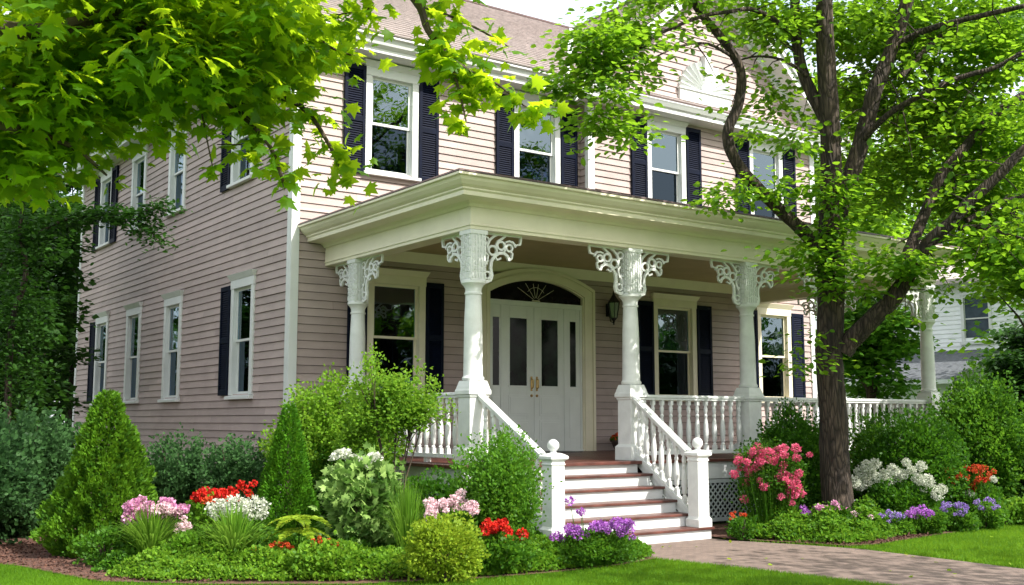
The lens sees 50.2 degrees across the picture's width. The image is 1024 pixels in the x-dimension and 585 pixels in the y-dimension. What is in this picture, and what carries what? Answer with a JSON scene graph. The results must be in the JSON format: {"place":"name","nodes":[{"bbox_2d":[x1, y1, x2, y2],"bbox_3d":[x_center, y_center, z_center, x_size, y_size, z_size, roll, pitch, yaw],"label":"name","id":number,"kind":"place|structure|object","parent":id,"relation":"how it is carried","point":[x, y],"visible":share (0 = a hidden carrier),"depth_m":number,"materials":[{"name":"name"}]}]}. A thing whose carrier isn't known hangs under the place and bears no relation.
{"place":"outdoors","nodes":[
{"label":"outdoors","id":0,"kind":"place"},
{"bbox_2d":[1,436,1011,584],"bbox_3d":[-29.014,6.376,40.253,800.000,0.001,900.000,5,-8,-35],"label":"ground","id":1,"kind":"structure","parent":0,"point":[713,537],"depth_m":12.63,"materials":[{"name":"brown soil"}]},
{"bbox_2d":[3,164,85,431],"bbox_3d":[-13.432,0.414,33.380,4.676,10.455,4.889,-6,-9,44],"label":"woodland tree","id":2,"kind":"object","parent":1,"relation":"on","point":[70,379],"visible":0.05,"depth_m":32.96,"materials":[{"name":"green plant"}]},
{"bbox_2d":[1,88,95,364],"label":"woodland tree","id":3,"kind":"object","parent":1,"relation":"on","point":[41,358],"depth_m":38.49,"materials":[{"name":"green plant"}]},
{"bbox_2d":[0,0,573,214],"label":"maple tree","id":4,"kind":"object","parent":1,"relation":"on","point":[106,73],"visible":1,"depth_m":5.37,"materials":[{"name":"green plant"}]},
{"bbox_2d":[0,317,872,428],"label":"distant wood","id":5,"kind":"object","parent":1,"relation":"on","point":[62,417],"depth_m":80.07,"materials":[{"name":"green plant"}]},
{"bbox_2d":[0,496,929,584],"bbox_3d":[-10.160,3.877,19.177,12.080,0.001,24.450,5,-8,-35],"label":"mulch bed","id":6,"kind":"object","parent":1,"relation":"on","point":[295,580],"visible":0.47,"depth_m":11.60,"materials":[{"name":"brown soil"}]},
{"bbox_2d":[0,418,48,544],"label":"dark shrub","id":7,"kind":"object","parent":6,"relation":"on","point":[17,498],"visible":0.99,"depth_m":14.36,"materials":[{"name":"green plant"}]},
{"bbox_2d":[0,400,78,538],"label":"dark shrub","id":8,"kind":"object","parent":6,"relation":"on","point":[56,461],"visible":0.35,"depth_m":15.37,"materials":[{"name":"green plant"}]},
{"bbox_2d":[0,179,98,432],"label":"woodland tree","id":9,"kind":"object","parent":6,"relation":"on","point":[49,398],"visible":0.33,"depth_m":20.38,"materials":[{"name":"green plant"}]},
{"bbox_2d":[0,139,102,430],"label":"woodland tree","id":10,"kind":"object","parent":6,"relation":"on","point":[69,324],"visible":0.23,"depth_m":24.48,"materials":[{"name":"green plant"}]},
{"bbox_2d":[35,421,100,506],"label":"dark shrub","id":11,"kind":"object","parent":6,"relation":"on","point":[71,445],"visible":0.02,"depth_m":17.54,"materials":[{"name":"green plant"}]},
{"bbox_2d":[28,389,161,557],"bbox_3d":[-5.073,2.226,13.536,1.525,2.072,1.565,2,-7,-16],"label":"cone evergreen","id":12,"kind":"object","parent":6,"relation":"on","point":[87,485],"visible":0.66,"depth_m":13.20,"materials":[{"name":"green plant"}]},
{"bbox_2d":[0,167,192,431],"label":"young maple","id":13,"kind":"object","parent":6,"relation":"on","point":[24,247],"visible":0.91,"depth_m":17.09,"materials":[{"name":"green plant"}]},
{"bbox_2d":[62,520,134,566],"bbox_3d":[-4.537,2.879,12.440,0.793,0.538,0.815,-3,-7,26],"label":"flower mound","id":14,"kind":"object","parent":6,"relation":"on","point":[98,554],"visible":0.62,"depth_m":12.29,"materials":[{"name":"green plant"}]},
{"bbox_2d":[101,494,200,553],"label":"allium clump","id":15,"kind":"object","parent":6,"relation":"on","point":[148,519],"visible":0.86,"depth_m":12.18,"materials":[{"name":"green plant"}]},
{"bbox_2d":[145,422,210,529],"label":"side wall shrub","id":16,"kind":"object","parent":6,"relation":"on","point":[173,478],"visible":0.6,"depth_m":15.87,"materials":[{"name":"green plant"}]},
{"bbox_2d":[167,528,219,573],"bbox_3d":[-3.410,2.817,11.837,0.708,0.517,0.671,5,-8,-35],"label":"flower mound","id":17,"kind":"object","parent":6,"relation":"on","point":[181,538],"visible":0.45,"depth_m":11.73,"materials":[{"name":"green plant"}]},
{"bbox_2d":[183,480,257,531],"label":"red flower bush","id":18,"kind":"object","parent":6,"relation":"on","point":[201,497],"visible":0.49,"depth_m":12.95,"materials":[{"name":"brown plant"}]},
{"bbox_2d":[187,432,269,522],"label":"side wall shrub","id":19,"kind":"object","parent":6,"relation":"on","point":[230,467],"visible":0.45,"depth_m":15.48,"materials":[{"name":"green plant"}]},
{"bbox_2d":[182,493,284,559],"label":"lily clump","id":20,"kind":"object","parent":6,"relation":"on","point":[234,532],"visible":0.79,"depth_m":11.86,"materials":[{"name":"green plant"}]},
{"bbox_2d":[91,522,396,571],"bbox_3d":[-2.265,2.973,13.250,4.706,0.466,2.779,0,-7,-4],"label":"mixed bed greenery","id":21,"kind":"object","parent":6,"relation":"on","point":[115,557],"visible":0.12,"depth_m":12.22,"materials":[{"name":"green plant"}]},
{"bbox_2d":[238,538,293,575],"bbox_3d":[-2.720,2.852,11.722,0.655,0.412,0.640,5,-8,-35],"label":"flower mound","id":22,"kind":"object","parent":6,"relation":"on","point":[273,544],"visible":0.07,"depth_m":11.69,"materials":[{"name":"green plant"}]},
{"bbox_2d":[105,539,433,581],"bbox_3d":[-2.501,2.828,11.683,3.517,0.401,1.237,0,-7,-1],"label":"mixed planting","id":23,"kind":"object","parent":6,"relation":"on","point":[181,567],"visible":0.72,"depth_m":11.31,"materials":[{"name":"green plant"}]},
{"bbox_2d":[252,403,322,533],"bbox_3d":[-2.768,2.298,13.508,0.916,1.885,0.939,-1,-7,4],"label":"cone evergreen","id":24,"kind":"object","parent":6,"relation":"on","point":[276,476],"visible":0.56,"depth_m":13.36,"materials":[{"name":"green plant"}]},
{"bbox_2d":[264,514,332,550],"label":"golden fern","id":25,"kind":"object","parent":6,"relation":"on","point":[305,519],"visible":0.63,"depth_m":11.77,"materials":[{"name":"yellow plant"}]},
{"bbox_2d":[281,529,370,580],"bbox_3d":[-1.925,2.761,11.425,0.953,0.537,0.952,5,-8,-35],"label":"flower mound","id":26,"kind":"object","parent":6,"relation":"on","point":[309,556],"visible":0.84,"depth_m":11.22,"materials":[{"name":"green plant"}]},
{"bbox_2d":[252,362,414,519],"bbox_3d":[-2.464,2.212,15.263,2.395,2.474,1.798,5,-8,-35],"label":"spring green shrub","id":27,"kind":"object","parent":6,"relation":"on","point":[314,417],"visible":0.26,"depth_m":14.94,"materials":[{"name":"yellow green leaf"},{"name":"brown twig bark"}]},
{"bbox_2d":[283,425,405,522],"bbox_3d":[-2.280,2.621,14.917,1.997,1.623,1.256,5,-8,-35],"label":"hedge","id":28,"kind":"object","parent":6,"relation":"on","point":[321,454],"visible":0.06,"depth_m":14.61,"materials":[{"name":"green plant"}]},
{"bbox_2d":[298,440,411,547],"bbox_3d":[-1.667,2.485,12.748,1.238,1.505,1.249,-3,-7,24],"label":"hydrangea bush","id":29,"kind":"object","parent":6,"relation":"on","point":[356,485],"visible":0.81,"depth_m":12.56,"materials":[{"name":"green plant"}]},
{"bbox_2d":[323,342,460,491],"bbox_3d":[-1.543,1.959,13.843,1.641,2.636,1.430,5,-8,-35],"label":"multi stem shrub","id":30,"kind":"object","parent":6,"relation":"on","point":[400,403],"visible":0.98,"depth_m":13.77,"materials":[{"name":"green plant"}]},
{"bbox_2d":[378,474,440,553],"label":"ornamental grass","id":31,"kind":"object","parent":6,"relation":"on","point":[402,518],"depth_m":11.98,"materials":[{"name":"green plant"}]},
{"bbox_2d":[402,465,467,521],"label":"hedge","id":32,"kind":"object","parent":6,"relation":"on","point":[433,487],"visible":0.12,"depth_m":14.06,"materials":[{"name":"green plant"}]},
{"bbox_2d":[392,510,491,584],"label":"lime shrub","id":33,"kind":"object","parent":6,"relation":"on","point":[436,539],"visible":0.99,"depth_m":10.98,"materials":[{"name":"green plant"}]},
{"bbox_2d":[423,488,481,537],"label":"pale pink flower bush","id":34,"kind":"object","parent":6,"relation":"on","point":[452,504],"visible":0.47,"depth_m":12.03,"materials":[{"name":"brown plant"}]},
{"bbox_2d":[423,512,542,534],"bbox_3d":[-0.556,2.959,14.146,1.281,0.679,1.782,5,-8,-35],"label":"mixed bed greenery","id":35,"kind":"object","parent":6,"relation":"on","point":[538,532],"depth_m":13.82,"materials":[{"name":"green plant"}]},
{"bbox_2d":[444,423,562,545],"bbox_3d":[-0.132,2.337,12.479,1.307,1.699,1.241,5,-8,-35],"label":"feathery shrub","id":36,"kind":"object","parent":6,"relation":"on","point":[501,485],"visible":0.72,"depth_m":12.28,"materials":[{"name":"green plant"}]},
{"bbox_2d":[477,517,540,577],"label":"red geranium","id":37,"kind":"object","parent":6,"relation":"on","point":[498,537],"visible":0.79,"depth_m":11.63,"materials":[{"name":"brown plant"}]},
{"bbox_2d":[412,534,655,578],"bbox_3d":[0.177,2.966,12.585,3.471,0.311,1.540,5,-8,-35],"label":"ground cover","id":38,"kind":"object","parent":6,"relation":"on","point":[542,546],"visible":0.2,"depth_m":12.02,"materials":[{"name":"green plant"}]},
{"bbox_2d":[549,496,648,569],"bbox_3d":[0.986,2.724,12.421,1.342,0.825,0.936,5,-8,-35],"label":"violet phlox","id":39,"kind":"object","parent":6,"relation":"on","point":[594,538],"visible":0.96,"depth_m":12.21,"materials":[{"name":"purple plant"}]},
{"bbox_2d":[57,0,962,543],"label":"clapboard house","id":40,"kind":"structure","parent":1,"relation":"on","point":[487,266],"depth_m":20.66,"materials":[{"name":"pink paint"}]},
{"bbox_2d":[89,311,112,404],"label":"window","id":41,"kind":"structure","parent":40,"relation":"in","point":[101,333],"depth_m":28.01,"materials":[{"name":"white paint"}]},
{"bbox_2d":[95,165,123,249],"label":"window","id":42,"kind":"structure","parent":40,"relation":"in","point":[103,237],"depth_m":28.59,"materials":[{"name":"white paint"}]},
{"bbox_2d":[122,302,144,403],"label":"window","id":43,"kind":"structure","parent":40,"relation":"in","point":[133,311],"depth_m":25.82,"materials":[{"name":"white paint"}]},
{"bbox_2d":[128,143,157,234],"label":"window","id":44,"kind":"structure","parent":40,"relation":"in","point":[139,162],"depth_m":26.31,"materials":[{"name":"white paint"}]},
{"bbox_2d":[157,290,187,401],"bbox_3d":[-7.225,1.168,23.361,0.263,2.335,1.217,5,-8,-35],"label":"window","id":45,"kind":"structure","parent":40,"relation":"in","point":[172,330],"depth_m":23.53,"materials":[{"name":"white paint"}]},
{"bbox_2d":[164,121,198,217],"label":"window","id":46,"kind":"structure","parent":40,"relation":"in","point":[177,172],"depth_m":24.06,"materials":[{"name":"white paint"}]},
{"bbox_2d":[224,269,260,399],"bbox_3d":[-4.951,0.797,20.190,0.263,2.335,1.217,5,-8,-35],"label":"window","id":47,"kind":"structure","parent":40,"relation":"in","point":[241,347],"depth_m":20.33,"materials":[{"name":"white paint"}]},
{"bbox_2d":[226,129,265,188],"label":"window","id":48,"kind":"structure","parent":40,"relation":"in","point":[236,169],"depth_m":21.05,"materials":[{"name":"white paint"}]},
{"bbox_2d":[364,58,421,181],"bbox_3d":[-2.216,-3.121,20.050,1.217,2.105,0.263,5,-8,-35],"label":"window","id":49,"kind":"structure","parent":40,"relation":"in","point":[392,96],"depth_m":20.10,"materials":[{"name":"glass"}]},
{"bbox_2d":[366,267,430,390],"bbox_3d":[-2.121,0.740,19.706,1.317,2.295,0.328,5,-8,-35],"label":"window","id":50,"kind":"structure","parent":40,"relation":"in","point":[396,309],"depth_m":19.77,"materials":[{"name":"glass"}]},
{"bbox_2d":[503,305,533,448],"bbox_3d":[0.145,1.640,21.031,0.730,2.765,0.093,5,-8,-35],"label":"front door","id":51,"kind":"structure","parent":40,"relation":"in","point":[518,322],"depth_m":21.08,"materials":[{"name":"white paint"}]},
{"bbox_2d":[512,90,562,183],"bbox_3d":[0.480,-2.933,21.962,1.277,2.035,0.263,5,-8,-35],"label":"window","id":52,"kind":"structure","parent":40,"relation":"in","point":[536,155],"depth_m":22.02,"materials":[{"name":"white paint"}]},
{"bbox_2d":[534,308,563,449],"bbox_3d":[0.748,1.690,21.457,0.730,2.765,0.093,5,-8,-35],"label":"front door","id":53,"kind":"structure","parent":40,"relation":"in","point":[548,323],"depth_m":21.48,"materials":[{"name":"white paint"}]},
{"bbox_2d":[606,291,619,324],"bbox_3d":[2.061,0.316,22.467,0.246,0.700,0.328,11,-13,-59],"label":"wall lantern","id":54,"kind":"object","parent":40,"relation":"attached to","point":[612,307],"depth_m":22.39,"materials":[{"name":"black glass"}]},
{"bbox_2d":[644,114,688,203],"bbox_3d":[3.305,-2.739,23.620,1.257,2.035,0.263,5,-8,-35],"label":"window","id":55,"kind":"structure","parent":40,"relation":"in","point":[666,166],"depth_m":23.72,"materials":[{"name":"grey glass"}]},
{"bbox_2d":[650,293,700,401],"bbox_3d":[3.501,1.201,23.645,1.397,2.295,0.263,5,-8,-35],"label":"window","id":56,"kind":"structure","parent":40,"relation":"in","point":[675,321],"depth_m":23.72,"materials":[{"name":"glass"}]},
{"bbox_2d":[747,137,783,217],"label":"window","id":57,"kind":"structure","parent":40,"relation":"in","point":[762,160],"depth_m":25.52,"materials":[{"name":"grey glass"}]},
{"bbox_2d":[755,303,793,402],"bbox_3d":[6.083,1.415,25.472,1.277,2.295,0.263,5,-8,-35],"label":"window","id":58,"kind":"structure","parent":40,"relation":"in","point":[773,319],"depth_m":25.56,"materials":[{"name":"glass"}]},
{"bbox_2d":[0,523,1023,584],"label":"grass","id":59,"kind":"structure","parent":1,"relation":"on","point":[1004,546],"depth_m":11.73,"materials":[{"name":"green plant"}]},
{"bbox_2d":[764,57,945,332],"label":"garden tree","id":60,"kind":"object","parent":1,"relation":"on","point":[878,228],"visible":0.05,"depth_m":45.53,"materials":[{"name":"green plant"}]},
{"bbox_2d":[711,521,1010,545],"bbox_3d":[6.742,4.073,20.848,13.296,0.001,6.806,6,-9,-43],"label":"mulch bed","id":61,"kind":"object","parent":1,"relation":"on","point":[719,530],"visible":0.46,"depth_m":15.54,"materials":[{"name":"brown soil"}]},
{"bbox_2d":[724,510,757,540],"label":"orange flower plant","id":62,"kind":"object","parent":61,"relation":"on","point":[734,521],"visible":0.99,"depth_m":15.06,"materials":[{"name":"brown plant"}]},
{"bbox_2d":[723,431,818,535],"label":"pink rose bush","id":63,"kind":"object","parent":61,"relation":"on","point":[755,458],"visible":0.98,"depth_m":15.54,"materials":[{"name":"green plant"}]},
{"bbox_2d":[521,0,1023,511],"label":"shade tree","id":64,"kind":"object","parent":61,"relation":"on","point":[965,182],"visible":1,"depth_m":16.20,"materials":[{"name":"green plant"}]},
{"bbox_2d":[738,395,859,511],"bbox_3d":[4.545,2.663,17.276,2.536,2.097,1.392,10,-12,-56],"label":"rose backdrop shrub","id":65,"kind":"object","parent":61,"relation":"on","point":[805,433],"visible":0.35,"depth_m":16.97,"materials":[{"name":"green plant"}]},
{"bbox_2d":[799,504,818,529],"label":"violet bedding plant","id":66,"kind":"object","parent":61,"relation":"on","point":[804,509],"visible":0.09,"depth_m":15.69,"materials":[{"name":"purple plant"}]},
{"bbox_2d":[815,500,854,531],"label":"pink flowers","id":67,"kind":"object","parent":61,"relation":"on","point":[845,512],"visible":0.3,"depth_m":15.35,"materials":[{"name":"pink plant"}]},
{"bbox_2d":[850,510,875,519],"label":"violet bedding plant","id":68,"kind":"object","parent":61,"relation":"on","point":[852,512],"visible":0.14,"depth_m":15.45,"materials":[{"name":"white plant"}]},
{"bbox_2d":[848,410,888,501],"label":"round shrub","id":69,"kind":"object","parent":61,"relation":"on","point":[858,438],"visible":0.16,"depth_m":18.31,"materials":[{"name":"green plant"}]},
{"bbox_2d":[730,487,1022,542],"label":"ground cover","id":70,"kind":"object","parent":61,"relation":"on","point":[825,522],"visible":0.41,"depth_m":15.00,"materials":[{"name":"green plant"}]},
{"bbox_2d":[878,509,919,534],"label":"violet bedding plant","id":71,"kind":"object","parent":61,"relation":"on","point":[892,518],"visible":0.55,"depth_m":15.57,"materials":[{"name":"purple plant"}]},
{"bbox_2d":[851,458,947,511],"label":"white hydrangea","id":72,"kind":"object","parent":61,"relation":"on","point":[884,492],"visible":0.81,"depth_m":16.34,"materials":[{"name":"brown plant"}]},
{"bbox_2d":[851,406,972,507],"bbox_3d":[6.365,2.779,17.517,1.869,1.921,1.759,5,-8,-35],"label":"round shrub","id":73,"kind":"object","parent":61,"relation":"on","point":[930,446],"visible":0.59,"depth_m":17.18,"materials":[{"name":"green plant"}]},
{"bbox_2d":[905,504,949,534],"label":"violet bedding plant","id":74,"kind":"object","parent":61,"relation":"on","point":[931,520],"visible":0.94,"depth_m":15.68,"materials":[{"name":"green plant"}]},
{"bbox_2d":[939,501,982,532],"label":"violet bedding plant","id":75,"kind":"object","parent":61,"relation":"on","point":[964,520],"visible":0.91,"depth_m":16.07,"materials":[{"name":"green plant"}]},
{"bbox_2d":[933,464,1007,511],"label":"orange flower bush","id":76,"kind":"object","parent":61,"relation":"on","point":[980,490],"visible":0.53,"depth_m":17.20,"materials":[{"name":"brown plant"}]},
{"bbox_2d":[919,361,1023,499],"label":"side shrub","id":77,"kind":"object","parent":61,"relation":"on","point":[974,416],"visible":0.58,"depth_m":19.04,"materials":[{"name":"green plant"}]},
{"bbox_2d":[945,206,1023,327],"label":"garden tree","id":78,"kind":"object","parent":61,"relation":"on","point":[1016,289],"visible":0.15,"depth_m":20.56,"materials":[{"name":"green plant"}]},
{"bbox_2d":[973,496,1012,529],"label":"violet bedding plant","id":79,"kind":"object","parent":61,"relation":"on","point":[991,514],"visible":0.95,"depth_m":16.51,"materials":[{"name":"green plant"}]},
{"bbox_2d":[965,314,1023,432],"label":"garden tree","id":80,"kind":"object","parent":61,"relation":"on","point":[1014,336],"visible":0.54,"depth_m":23.88,"materials":[{"name":"green plant"}]},
{"bbox_2d":[1001,495,1023,525],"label":"side shrub","id":81,"kind":"object","parent":61,"relation":"on","point":[1014,505],"visible":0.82,"depth_m":17.17,"materials":[{"name":"green plant"}]},
{"bbox_2d":[1001,448,1023,497],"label":"side shrub","id":82,"kind":"object","parent":61,"relation":"on","point":[1021,481],"visible":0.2,"depth_m":19.14,"materials":[{"name":"green plant"}]},
{"bbox_2d":[815,290,949,441],"bbox_3d":[11.958,2.454,36.113,4.638,7.051,4.439,5,-8,-35],"label":"garden tree","id":83,"kind":"object","parent":1,"relation":"on","point":[889,347],"visible":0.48,"depth_m":35.63,"materials":[{"name":"green plant"}]},
{"bbox_2d":[815,92,1023,300],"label":"garden tree","id":84,"kind":"object","parent":1,"relation":"on","point":[917,213],"visible":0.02,"depth_m":67.43,"materials":[{"name":"green plant"}]},
{"bbox_2d":[845,259,1023,451],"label":"neighbour house","id":85,"kind":"structure","parent":1,"relation":"on","point":[958,318],"depth_m":41.24,"materials":[{"name":"white painted clapboard siding"},{"name":"glass"},{"name":"grey roof shingle"}]},
{"bbox_2d":[960,294,994,344],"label":"window","id":86,"kind":"structure","parent":85,"relation":"in","point":[970,314],"depth_m":41.29,"materials":[{"name":"grey glass"}]},
{"bbox_2d":[868,60,1023,246],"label":"garden tree","id":87,"kind":"object","parent":1,"relation":"on","point":[929,220],"visible":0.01,"depth_m":63.61,"materials":[{"name":"green plant"}]},
{"bbox_2d":[925,130,1023,382],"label":"garden tree","id":88,"kind":"object","parent":1,"relation":"on","point":[983,333],"visible":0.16,"depth_m":35.24,"materials":[{"name":"green plant"}]},
{"bbox_2d":[4,0,1023,423],"label":"sky","id":89,"kind":"structure","parent":0,"point":[549,10],"materials":[{"name":"white"}]},
{"bbox_2d":[530,451,582,452],"bbox_3d":[0.621,3.033,20.803,1.400,0.013,0.560,5,-8,-35],"label":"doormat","id":90,"kind":"object","parent":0,"point":[561,451],"visible":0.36,"depth_m":20.92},
{"bbox_2d":[610,432,617,448],"bbox_3d":[2.292,2.981,22.002,0.670,0.398,0.672,5,-8,-35],"label":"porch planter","id":91,"kind":"object","parent":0,"point":[613,439],"visible":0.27,"depth_m":21.87,"materials":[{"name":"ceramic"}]},
{"bbox_2d":[641,538,1023,584],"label":"garden path","id":92,"kind":"structure","parent":0,"point":[873,566],"depth_m":12.72,"materials":[{"name":"brown brick"}]},
{"bbox_2d":[662,536,1010,584],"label":"fallen leaves","id":93,"kind":"object","parent":92,"relation":"on","point":[730,541],"visible":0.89,"depth_m":12.88,"materials":[{"name":"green plant"}]}
]}

